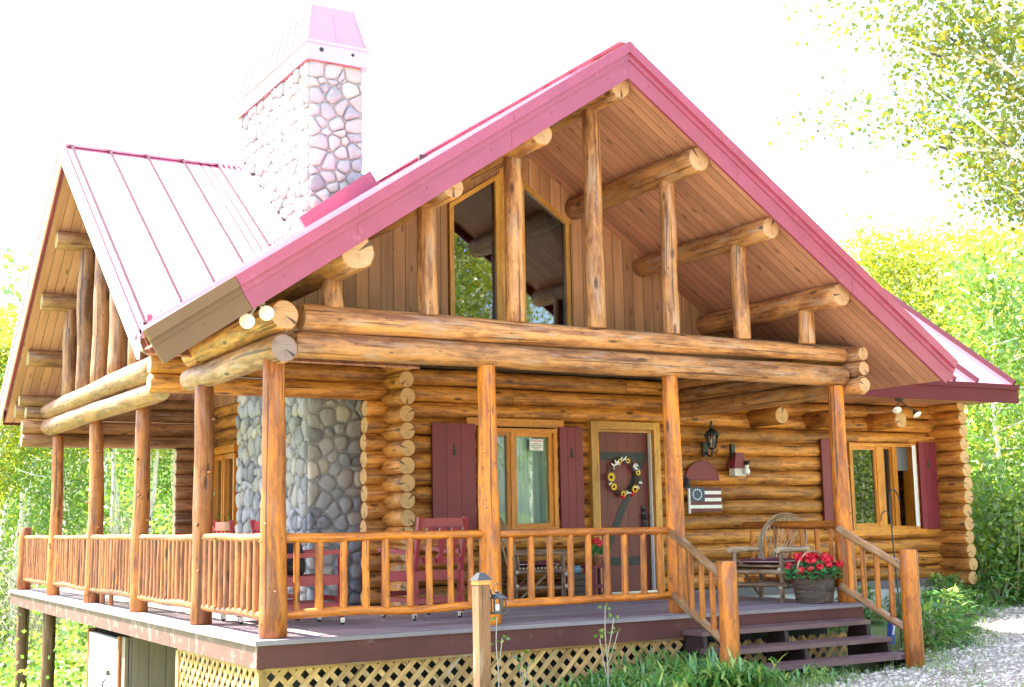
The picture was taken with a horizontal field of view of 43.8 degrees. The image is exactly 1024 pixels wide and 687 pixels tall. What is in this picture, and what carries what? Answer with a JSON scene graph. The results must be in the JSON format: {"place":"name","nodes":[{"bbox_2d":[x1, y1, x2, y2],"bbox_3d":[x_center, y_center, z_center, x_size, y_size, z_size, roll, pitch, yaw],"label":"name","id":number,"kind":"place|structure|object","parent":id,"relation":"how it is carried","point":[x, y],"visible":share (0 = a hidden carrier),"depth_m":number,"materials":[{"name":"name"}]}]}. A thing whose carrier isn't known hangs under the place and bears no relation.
{"place":"outdoors","nodes":[
{"label":"outdoors","id":0,"kind":"place"},
{"bbox_2d":[0,423,1020,686],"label":"ground","id":1,"kind":"structure","parent":0,"point":[878,631],"depth_m":17.08,"materials":[{"name":"green plant"}]},
{"bbox_2d":[0,299,11,333],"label":"aspen tree","id":2,"kind":"object","parent":1,"relation":"on","point":[2,323],"visible":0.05,"depth_m":33.64,"materials":[{"name":"yellow plant"}]},
{"bbox_2d":[0,577,15,655],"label":"bare shrub","id":3,"kind":"object","parent":1,"relation":"on","point":[3,624],"visible":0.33,"depth_m":26.98,"materials":[{"name":"plant"}]},
{"bbox_2d":[0,301,16,323],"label":"aspen tree","id":4,"kind":"object","parent":1,"relation":"on","point":[8,312],"visible":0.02,"depth_m":42.22,"materials":[{"name":"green plant"}]},
{"bbox_2d":[0,332,29,588],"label":"aspen tree","id":5,"kind":"object","parent":1,"relation":"on","point":[4,520],"depth_m":31.66,"materials":[{"name":"green plant"}]},
{"bbox_2d":[0,527,31,620],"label":"bare shrub","id":6,"kind":"object","parent":1,"relation":"on","point":[5,585],"visible":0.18,"depth_m":30.30,"materials":[{"name":"plant"}]},
{"bbox_2d":[0,472,43,629],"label":"aspen tree","id":7,"kind":"object","parent":1,"relation":"on","point":[14,525],"visible":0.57,"depth_m":28.62,"materials":[{"name":"green plant"}]},
{"bbox_2d":[0,328,45,524],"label":"aspen tree","id":8,"kind":"object","parent":1,"relation":"on","point":[4,357],"visible":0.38,"depth_m":26.77,"materials":[{"name":"green plant"}]},
{"bbox_2d":[0,299,50,642],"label":"aspen tree","id":9,"kind":"object","parent":1,"relation":"on","point":[11,327],"visible":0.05,"depth_m":28.70,"materials":[{"name":"green plant"}]},
{"bbox_2d":[5,429,50,527],"bbox_3d":[-11.267,3.122,30.349,2.489,6.988,2.932,1,-8,-11],"label":"aspen tree","id":10,"kind":"object","parent":1,"relation":"on","point":[30,513],"depth_m":30.19,"materials":[{"name":"green plant"}]},
{"bbox_2d":[0,555,68,672],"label":"bare shrub","id":11,"kind":"object","parent":1,"relation":"on","point":[12,635],"visible":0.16,"depth_m":25.57,"materials":[{"name":"plant"}]},
{"bbox_2d":[0,532,82,656],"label":"bare shrub","id":12,"kind":"object","parent":1,"relation":"on","point":[37,625],"visible":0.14,"depth_m":24.60,"materials":[{"name":"plant"}]},
{"bbox_2d":[0,291,104,534],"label":"aspen tree","id":13,"kind":"object","parent":1,"relation":"on","point":[43,481],"visible":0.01,"depth_m":35.18,"materials":[{"name":"green plant"}]},
{"bbox_2d":[45,448,76,587],"bbox_3d":[-10.208,2.592,29.396,2.388,7.410,2.732,-8,-11,40],"label":"aspen tree","id":14,"kind":"object","parent":1,"relation":"on","point":[66,504],"depth_m":29.19,"materials":[{"name":"green plant"}]},
{"bbox_2d":[0,328,133,537],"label":"aspen tree","id":15,"kind":"object","parent":1,"relation":"on","point":[83,464],"visible":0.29,"depth_m":26.63,"materials":[{"name":"green plant"}]},
{"bbox_2d":[64,448,125,533],"bbox_3d":[-9.174,2.608,27.966,2.610,6.836,2.282,2,-9,-21],"label":"aspen tree","id":16,"kind":"object","parent":1,"relation":"on","point":[87,449],"visible":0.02,"depth_m":27.78,"materials":[{"name":"green plant"}]},
{"bbox_2d":[104,448,107,507],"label":"aspen tree","id":17,"kind":"object","parent":1,"relation":"on","point":[105,470],"depth_m":41.30,"materials":[{"name":"white plant"}]},
{"bbox_2d":[65,508,154,535],"bbox_3d":[-9.202,4.771,28.470,2.595,2.201,2.201,5,-10,-38],"label":"bare shrub","id":18,"kind":"object","parent":1,"relation":"on","point":[112,526],"visible":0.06,"depth_m":28.34,"materials":[{"name":"green plant"}]},
{"bbox_2d":[110,448,115,534],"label":"aspen tree","id":19,"kind":"object","parent":1,"relation":"on","point":[113,495],"depth_m":32.68,"materials":[{"name":"white plant"}]},
{"bbox_2d":[111,452,118,532],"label":"aspen tree","id":20,"kind":"object","parent":1,"relation":"on","point":[116,518],"depth_m":33.08,"materials":[{"name":"white plant"}]},
{"bbox_2d":[76,488,173,534],"bbox_3d":[-7.697,4.303,26.762,3.096,2.626,2.626,-8,-11,41],"label":"bare shrub","id":21,"kind":"object","parent":1,"relation":"on","point":[118,512],"visible":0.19,"depth_m":26.63,"materials":[{"name":"plant"}]},
{"bbox_2d":[107,448,165,487],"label":"aspen tree","id":22,"kind":"object","parent":1,"relation":"on","point":[131,452],"visible":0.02,"depth_m":46.29,"materials":[{"name":"green plant"}]},
{"bbox_2d":[121,449,169,533],"bbox_3d":[-7.659,2.602,26.701,2.116,6.158,2.493,-1,-8,-1],"label":"aspen tree","id":23,"kind":"object","parent":1,"relation":"on","point":[152,457],"depth_m":26.83,"materials":[{"name":"green plant"}]},
{"bbox_2d":[121,449,172,514],"bbox_3d":[-8.426,2.826,32.557,3.236,6.640,2.970,-5,-9,27],"label":"aspen tree","id":24,"kind":"object","parent":1,"relation":"on","point":[167,484],"visible":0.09,"depth_m":32.25,"materials":[{"name":"green plant"}]},
{"bbox_2d":[134,449,172,465],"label":"aspen tree","id":25,"kind":"object","parent":1,"relation":"on","point":[165,450],"depth_m":29.43,"materials":[{"name":"green plant"}]},
{"bbox_2d":[148,449,169,534],"bbox_3d":[-7.947,2.583,28.798,2.232,6.780,2.629,-6,-9,29],"label":"aspen tree","id":26,"kind":"object","parent":1,"relation":"on","point":[154,483],"depth_m":28.74,"materials":[{"name":"white plant"}]},
{"bbox_2d":[153,452,173,534],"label":"aspen tree","id":27,"kind":"object","parent":1,"relation":"on","point":[167,456],"visible":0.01,"depth_m":29.22,"materials":[{"name":"green plant"}]},
{"bbox_2d":[165,449,174,499],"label":"aspen tree","id":28,"kind":"object","parent":1,"relation":"on","point":[172,474],"depth_m":31.72,"materials":[{"name":"white plant"}]},
{"bbox_2d":[8,588,865,686],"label":"porch deck","id":29,"kind":"structure","parent":1,"relation":"on","point":[436,648],"depth_m":12.09,"materials":[{"name":"brown paint"}]},
{"bbox_2d":[16,527,48,589],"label":"porch railing","id":30,"kind":"object","parent":29,"relation":"on","point":[32,559],"visible":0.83,"depth_m":20.18,"materials":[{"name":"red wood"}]},
{"bbox_2d":[89,534,130,604],"bbox_3d":[-4.883,2.769,15.595,0.094,0.860,2.290,4,-9,-30],"label":"porch railing","id":31,"kind":"object","parent":29,"relation":"on","point":[110,568],"visible":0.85,"depth_m":15.59,"materials":[{"name":"orange wood"}]},
{"bbox_2d":[213,520,299,623],"bbox_3d":[-2.566,2.281,12.816,0.775,1.003,0.605,4,-9,-30],"label":"red armchair","id":32,"kind":"object","parent":29,"relation":"on","point":[222,527],"visible":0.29,"depth_m":12.66,"materials":[{"name":"paint"}]},
{"bbox_2d":[250,519,348,626],"bbox_3d":[-2.040,2.185,12.203,0.775,1.003,0.605,4,-10,-32],"label":"red armchair","id":33,"kind":"object","parent":29,"relation":"on","point":[309,579],"visible":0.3,"depth_m":12.07,"materials":[{"name":"paint"}]},
{"bbox_2d":[287,543,305,575],"bbox_3d":[-2.117,2.016,12.161,0.217,0.408,0.420,4,-10,-32],"label":"pillow","id":34,"kind":"object","parent":33,"relation":"on","point":[290,562],"visible":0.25,"depth_m":12.01,"materials":[{"name":"black fabric"}]},
{"bbox_2d":[378,516,467,620],"bbox_3d":[-0.892,2.252,12.822,0.605,1.003,0.775,5,-10,-36],"label":"red armchair","id":35,"kind":"object","parent":29,"relation":"on","point":[430,524],"visible":0.6,"depth_m":12.62,"materials":[{"name":"paint"}]},
{"bbox_2d":[500,518,567,598],"bbox_3d":[0.223,2.582,15.246,0.801,0.998,0.720,1,-8,-15],"label":"willow armchair","id":36,"kind":"object","parent":29,"relation":"on","point":[562,571],"visible":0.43,"depth_m":14.97,"materials":[{"name":"brown wood"}]},
{"bbox_2d":[516,560,560,566],"bbox_3d":[0.282,2.635,15.255,0.521,0.066,0.540,1,-8,-15],"label":"seat cushion","id":37,"kind":"object","parent":36,"relation":"on","point":[538,563],"visible":0.6,"depth_m":15.04,"materials":[{"name":"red fabric"}]},
{"bbox_2d":[560,573,585,595],"bbox_3d":[0.788,2.989,15.723,0.300,0.284,0.240,4,-9,-30],"label":"wooden crate","id":38,"kind":"object","parent":29,"relation":"on","point":[579,585],"visible":0.37,"depth_m":15.62,"materials":[{"name":"grey wood"}]},
{"bbox_2d":[574,565,580,573],"bbox_3d":[0.784,2.793,15.751,0.150,0.100,0.150,4,-9,-30],"label":"glazed bowl","id":39,"kind":"object","parent":38,"relation":"on","point":[577,569],"visible":0.65,"depth_m":15.69,"materials":[{"name":"blue ceramic"}]},
{"bbox_2d":[581,565,611,594],"bbox_3d":[1.056,2.961,15.862,0.296,0.392,0.296,4,-9,-30],"label":"stool","id":40,"kind":"object","parent":29,"relation":"on","point":[599,585],"visible":0.43,"depth_m":15.76,"materials":[{"name":"red paint"}]},
{"bbox_2d":[583,537,610,565],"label":"potted flower","id":41,"kind":"object","parent":40,"relation":"on","point":[597,558],"visible":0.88,"depth_m":15.80,"materials":[{"name":"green plant"}]},
{"bbox_2d":[727,513,809,601],"bbox_3d":[2.990,2.459,14.724,0.720,0.998,0.801,-8,-11,40],"label":"willow armchair","id":42,"kind":"object","parent":29,"relation":"on","point":[782,583],"visible":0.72,"depth_m":14.70,"materials":[{"name":"brown wood"}]},
{"bbox_2d":[737,558,794,563],"bbox_3d":[2.957,2.506,14.678,0.540,0.066,0.521,-8,-11,40],"label":"seat cushion","id":43,"kind":"object","parent":42,"relation":"on","point":[762,561],"visible":0.83,"depth_m":14.52,"materials":[{"name":"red fabric"}]},
{"bbox_2d":[792,550,835,603],"bbox_3d":[3.334,2.572,14.082,0.510,0.577,0.470,4,-9,-30],"label":"flower basket","id":44,"kind":"object","parent":29,"relation":"on","point":[807,590],"visible":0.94,"depth_m":13.88,"materials":[{"name":"wood"}]},
{"bbox_2d":[783,552,843,579],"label":"geranium","id":45,"kind":"object","parent":44,"relation":"in","point":[811,562],"visible":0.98,"depth_m":13.99,"materials":[{"name":"red plant"}]},
{"bbox_2d":[470,573,495,686],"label":"lantern post","id":46,"kind":"object","parent":1,"relation":"on","point":[481,589],"visible":1,"depth_m":8.77,"materials":[{"name":"brown wood"}]},
{"bbox_2d":[490,583,506,613],"bbox_3d":[-0.106,1.779,8.898,0.112,0.211,0.112,4,-9,-30],"label":"candle lantern","id":47,"kind":"object","parent":46,"relation":"hanging from","point":[497,607],"visible":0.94,"depth_m":8.87,"materials":[{"name":"black metal"}]},
{"bbox_2d":[490,616,509,686],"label":"sapling","id":48,"kind":"object","parent":1,"relation":"on","point":[504,636],"visible":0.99,"depth_m":10.95,"materials":[{"name":"green plant"}]},
{"bbox_2d":[0,214,1004,469],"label":"distant wood","id":49,"kind":"object","parent":1,"relation":"on","point":[6,290],"visible":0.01,"depth_m":58.38,"materials":[{"name":"green plant"}]},
{"bbox_2d":[0,415,1016,686],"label":"undergrowth","id":50,"kind":"object","parent":1,"relation":"on","point":[76,631],"visible":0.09,"depth_m":24.92,"materials":[{"name":"green plant"}]},
{"bbox_2d":[0,3,1019,686],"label":"log cabin","id":51,"kind":"object","parent":1,"relation":"on","point":[590,269],"visible":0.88,"depth_m":14.99,"materials":[{"name":"brown wood"}]},
{"bbox_2d":[52,535,86,590],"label":"porch railing","id":52,"kind":"object","parent":51,"relation":"attached to","point":[69,561],"visible":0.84,"depth_m":17.63,"materials":[{"name":"red wood"}]},
{"bbox_2d":[88,631,117,686],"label":"shed door","id":53,"kind":"structure","parent":51,"relation":"in","point":[102,647],"depth_m":15.52,"materials":[{"name":"white paint"}]},
{"bbox_2d":[137,534,191,608],"bbox_3d":[-3.655,2.403,13.524,0.101,0.754,2.260,4,-9,-30],"label":"porch railing","id":54,"kind":"object","parent":51,"relation":"attached to","point":[165,570],"visible":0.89,"depth_m":13.49,"materials":[{"name":"orange wood"}]},
{"bbox_2d":[213,444,238,531],"bbox_3d":[-4.468,2.314,19.982,0.230,1.380,1.300,4,-9,-30],"label":"window","id":55,"kind":"structure","parent":51,"relation":"in","point":[225,468],"depth_m":19.92,"materials":[{"name":"orange wood"}]},
{"bbox_2d":[201,533,259,619],"bbox_3d":[-2.542,2.111,11.648,0.098,0.752,1.820,4,-9,-30],"label":"porch railing","id":56,"kind":"object","parent":51,"relation":"attached to","point":[231,575],"visible":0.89,"depth_m":11.61,"materials":[{"name":"orange wood"}]},
{"bbox_2d":[239,302,273,328],"bbox_3d":[-2.211,-0.246,10.866,0.282,0.274,0.300,4,-9,-30],"label":"flood light","id":57,"kind":"object","parent":51,"relation":"attached to","point":[247,321],"visible":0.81,"depth_m":10.77,"materials":[{"name":"white glass"}]},
{"bbox_2d":[286,530,482,619],"bbox_3d":[-1.111,2.047,11.343,1.960,0.743,0.093,4,-9,-30],"label":"porch railing","id":58,"kind":"object","parent":51,"relation":"attached to","point":[343,608],"visible":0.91,"depth_m":11.28,"materials":[{"name":"orange wood"}]},
{"bbox_2d":[447,169,505,319],"bbox_3d":[-0.310,-0.972,14.392,0.915,2.110,0.073,4,-9,-30],"label":"window","id":59,"kind":"structure","parent":51,"relation":"in","point":[475,219],"depth_m":14.36,"materials":[{"name":"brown wood"}]},
{"bbox_2d":[465,417,563,529],"bbox_3d":[0.011,1.647,15.913,1.400,1.400,0.240,4,-9,-30],"label":"window","id":60,"kind":"structure","parent":51,"relation":"in","point":[527,480],"depth_m":16.02,"materials":[{"name":"orange wood"}]},
{"bbox_2d":[529,439,543,450],"bbox_3d":[0.308,1.277,16.042,0.210,0.150,0.005,4,-9,-30],"label":"warning sign","id":61,"kind":"object","parent":51,"relation":"attached to","point":[536,444],"visible":1,"depth_m":16.04,"materials":[{"name":"white paint"}]},
{"bbox_2d":[522,180,571,325],"bbox_3d":[0.379,-0.887,14.787,0.670,2.028,0.073,4,-9,-30],"label":"window","id":62,"kind":"structure","parent":51,"relation":"in","point":[546,232],"depth_m":14.82,"materials":[{"name":"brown wood"}]},
{"bbox_2d":[500,527,671,607],"bbox_3d":[0.746,2.164,12.421,2.020,0.732,0.095,4,-9,-30],"label":"porch railing","id":63,"kind":"object","parent":51,"relation":"attached to","point":[549,534],"visible":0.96,"depth_m":12.38,"materials":[{"name":"orange wood"}]},
{"bbox_2d":[608,454,642,500],"bbox_3d":[1.470,1.746,16.665,0.600,0.622,0.069,4,-9,-30],"label":"door wreath","id":64,"kind":"object","parent":51,"relation":"attached to","point":[632,490],"depth_m":16.68,"materials":[{"name":"plant"}]},
{"bbox_2d":[599,433,655,591],"bbox_3d":[1.481,2.199,16.669,0.843,2.070,0.125,4,-9,-30],"label":"door","id":65,"kind":"structure","parent":51,"relation":"in","point":[632,511],"depth_m":16.71,"materials":[{"name":"red paint"}]},
{"bbox_2d":[683,473,691,489],"bbox_3d":[2.285,1.818,16.976,0.230,0.282,0.149,-1,-8,1],"label":"door bell","id":66,"kind":"object","parent":51,"relation":"attached to","point":[686,483],"depth_m":16.94,"materials":[{"name":"black metal"}]},
{"bbox_2d":[685,461,718,480],"bbox_3d":[2.577,1.725,17.290,0.580,0.270,0.031,4,-9,-30],"label":"half round plaque","id":67,"kind":"object","parent":51,"relation":"attached to","point":[701,471],"visible":0.9,"depth_m":17.28,"materials":[{"name":"red paint"}]},
{"bbox_2d":[687,487,721,513],"bbox_3d":[2.612,2.114,17.240,0.565,0.370,0.030,4,-9,-30],"label":"flag plaque","id":68,"kind":"object","parent":51,"relation":"attached to","point":[704,499],"visible":0.98,"depth_m":17.23,"materials":[{"name":"multicoloured paint"}]},
{"bbox_2d":[701,421,719,456],"bbox_3d":[2.703,1.291,17.282,0.218,0.502,0.288,0,-8,-6],"label":"wall lantern","id":69,"kind":"object","parent":51,"relation":"attached to","point":[711,431],"depth_m":17.26,"materials":[{"name":"black metal"}]},
{"bbox_2d":[727,444,749,475],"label":"bird house","id":70,"kind":"structure","parent":51,"relation":"attached to","point":[737,465],"depth_m":17.45,"materials":[{"name":"white paint"}]},
{"bbox_2d":[741,520,836,586],"bbox_3d":[3.254,2.459,14.919,0.108,0.757,1.600,4,-9,-30],"label":"porch railing","id":71,"kind":"object","parent":51,"relation":"attached to","point":[801,526],"visible":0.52,"depth_m":14.89,"materials":[{"name":"orange wood"}]},
{"bbox_2d":[846,442,926,535],"bbox_3d":[5.596,2.170,19.002,1.600,1.360,0.471,4,-9,-30],"label":"window","id":72,"kind":"structure","parent":51,"relation":"in","point":[873,468],"depth_m":18.99,"materials":[{"name":"orange wood"}]},
{"bbox_2d":[893,399,920,417],"bbox_3d":[5.678,0.923,18.316,0.359,0.287,0.388,-5,-9,25],"label":"flood light","id":73,"kind":"object","parent":51,"relation":"attached to","point":[897,409],"visible":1,"depth_m":18.32,"materials":[{"name":"white glass"}]},
{"bbox_2d":[514,649,534,686],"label":"sapling","id":74,"kind":"object","parent":1,"relation":"on","point":[518,667],"visible":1,"depth_m":11.34,"materials":[{"name":"green plant"}]},
{"bbox_2d":[593,604,619,686],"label":"sapling","id":75,"kind":"object","parent":1,"relation":"on","point":[601,636],"visible":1,"depth_m":11.47,"materials":[{"name":"green plant"}]},
{"bbox_2d":[511,643,854,686],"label":"ground cover","id":76,"kind":"object","parent":1,"relation":"on","point":[690,671],"visible":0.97,"depth_m":11.54,"materials":[{"name":"green plant"}]},
{"bbox_2d":[683,618,904,676],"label":"porch steps","id":77,"kind":"structure","parent":1,"relation":"on","point":[862,643],"depth_m":12.86,"materials":[{"name":"red paint"}]},
{"bbox_2d":[669,530,739,677],"bbox_3d":[1.819,2.579,12.289,0.199,1.554,1.088,3,-9,-27],"label":"stair railing","id":78,"kind":"object","parent":77,"relation":"attached to","point":[726,635],"visible":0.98,"depth_m":12.09,"materials":[{"name":"brown wood"}]},
{"bbox_2d":[836,526,924,667],"bbox_3d":[3.840,2.644,13.425,0.196,1.435,1.165,3,-9,-29],"label":"stair railing","id":79,"kind":"object","parent":77,"relation":"attached to","point":[910,626],"visible":0.94,"depth_m":13.08,"materials":[{"name":"brown wood"}]},
{"bbox_2d":[827,618,873,635],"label":"leafy bush","id":80,"kind":"object","parent":1,"relation":"on","point":[837,631],"visible":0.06,"depth_m":15.04,"materials":[{"name":"green plant"}]},
{"bbox_2d":[833,582,889,625],"bbox_3d":[4.615,3.513,16.969,0.992,0.704,0.953,-3,-8,11],"label":"leafy bush","id":81,"kind":"object","parent":1,"relation":"on","point":[870,595],"visible":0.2,"depth_m":16.91,"materials":[{"name":"green plant"}]},
{"bbox_2d":[880,489,901,646],"bbox_3d":[4.262,2.545,14.213,0.323,1.837,0.016,4,-9,-30],"label":"shepherd hook","id":82,"kind":"object","parent":1,"relation":"on","point":[894,553],"visible":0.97,"depth_m":14.25,"materials":[{"name":"black metal"}]},
{"bbox_2d":[768,0,1023,255],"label":"aspen tree","id":83,"kind":"object","parent":1,"relation":"on","point":[1008,183],"visible":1,"depth_m":14.07,"materials":[{"name":"green plant"}]},
{"bbox_2d":[883,592,920,615],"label":"leafy bush","id":84,"kind":"object","parent":1,"relation":"on","point":[896,599],"visible":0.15,"depth_m":17.63,"materials":[{"name":"green plant"}]},
{"bbox_2d":[823,209,1021,468],"bbox_3d":[8.027,1.242,26.112,5.868,8.208,5.559,-1,-8,-3],"label":"aspen tree","id":85,"kind":"object","parent":1,"relation":"on","point":[869,260],"visible":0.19,"depth_m":26.31,"materials":[{"name":"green plant"}]},
{"bbox_2d":[896,604,974,640],"bbox_3d":[4.970,3.309,14.916,0.942,0.566,0.964,1,-8,-17],"label":"leafy bush","id":86,"kind":"object","parent":1,"relation":"on","point":[938,628],"visible":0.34,"depth_m":14.80,"materials":[{"name":"green plant"}]},
{"bbox_2d":[894,595,980,651],"bbox_3d":[4.684,3.163,14.183,1.021,0.744,1.063,-3,-8,14],"label":"leafy bush","id":87,"kind":"object","parent":1,"relation":"on","point":[932,634],"visible":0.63,"depth_m":14.05,"materials":[{"name":"green plant"}]},
{"bbox_2d":[898,583,980,632],"bbox_3d":[5.323,3.326,15.769,1.089,0.741,1.134,5,-10,-37],"label":"leafy bush","id":88,"kind":"object","parent":1,"relation":"on","point":[950,596],"visible":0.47,"depth_m":15.68,"materials":[{"name":"green plant"}]},
{"bbox_2d":[921,571,978,610],"bbox_3d":[6.269,3.630,18.463,1.063,0.761,1.021,-7,-10,35],"label":"leafy bush","id":89,"kind":"object","parent":1,"relation":"on","point":[949,581],"visible":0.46,"depth_m":18.43,"materials":[{"name":"green plant"}]},
{"bbox_2d":[880,212,1023,475],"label":"aspen tree","id":90,"kind":"object","parent":1,"relation":"on","point":[933,257],"visible":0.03,"depth_m":31.25,"materials":[{"name":"green plant"}]},
{"bbox_2d":[888,242,1019,470],"bbox_3d":[12.514,1.287,36.819,6.314,8.738,5.981,2,-9,-18],"label":"aspen tree","id":91,"kind":"object","parent":1,"relation":"on","point":[928,313],"depth_m":36.84,"materials":[{"name":"green plant"}]},
{"bbox_2d":[891,204,1023,482],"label":"aspen tree","id":92,"kind":"object","parent":1,"relation":"on","point":[982,233],"visible":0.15,"depth_m":27.16,"materials":[{"name":"green plant"}]},
{"bbox_2d":[906,213,1023,505],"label":"aspen tree","id":93,"kind":"object","parent":1,"relation":"on","point":[995,281],"visible":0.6,"depth_m":22.75,"materials":[{"name":"green plant"}]},
{"bbox_2d":[945,588,1004,618],"bbox_3d":[6.168,3.560,17.224,0.964,0.512,0.942,-5,-9,26],"label":"leafy bush","id":94,"kind":"object","parent":1,"relation":"on","point":[973,594],"visible":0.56,"depth_m":17.15,"materials":[{"name":"green plant"}]},
{"bbox_2d":[944,261,1023,473],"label":"aspen tree","id":95,"kind":"object","parent":1,"relation":"on","point":[1017,366],"visible":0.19,"depth_m":24.11,"materials":[{"name":"green plant"}]},
{"bbox_2d":[946,457,1023,599],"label":"tall shrub","id":96,"kind":"object","parent":1,"relation":"on","point":[1004,475],"visible":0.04,"depth_m":21.03,"materials":[{"name":"green plant"}]},
{"bbox_2d":[947,471,1023,604],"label":"tall shrub","id":97,"kind":"object","parent":1,"relation":"on","point":[988,548],"visible":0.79,"depth_m":19.47,"materials":[{"name":"green plant"}]},
{"bbox_2d":[960,568,1023,608],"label":"leafy bush","id":98,"kind":"object","parent":1,"relation":"on","point":[996,582],"visible":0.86,"depth_m":18.98,"materials":[{"name":"green plant"}]},
{"bbox_2d":[961,546,1023,604],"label":"leafy bush","id":99,"kind":"object","parent":1,"relation":"on","point":[989,579],"visible":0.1,"depth_m":19.70,"materials":[{"name":"green plant"}]},
{"bbox_2d":[967,438,1023,588],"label":"tall shrub","id":100,"kind":"object","parent":1,"relation":"on","point":[988,483],"visible":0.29,"depth_m":20.25,"materials":[{"name":"green plant"}]},
{"bbox_2d":[985,455,1023,524],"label":"tall shrub","id":101,"kind":"object","parent":1,"relation":"on","point":[1009,469],"visible":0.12,"depth_m":21.42,"materials":[{"name":"green plant"}]},
{"bbox_2d":[0,0,1023,317],"label":"sky","id":102,"kind":"structure","parent":0,"point":[160,75],"materials":[{"name":"white"}]},
{"bbox_2d":[712,588,1023,686],"bbox_3d":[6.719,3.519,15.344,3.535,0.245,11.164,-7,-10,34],"label":"gravel path","id":103,"kind":"structure","parent":0,"point":[985,666],"depth_m":12.63,"materials":[{"name":"grey gravel"}]},
{"bbox_2d":[772,603,1023,686],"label":"gravel","id":104,"kind":"structure","parent":0,"point":[999,646],"depth_m":12.71,"materials":[{"name":"grey gravel"}]},
{"bbox_2d":[887,623,894,644],"bbox_3d":[4.048,3.094,13.582,0.080,0.227,0.080,4,-9,-30],"label":"garden flag roll","id":105,"kind":"object","parent":104,"relation":"on","point":[890,630],"visible":0.67,"depth_m":13.57,"materials":[{"name":"blue fabric"}]}
]}

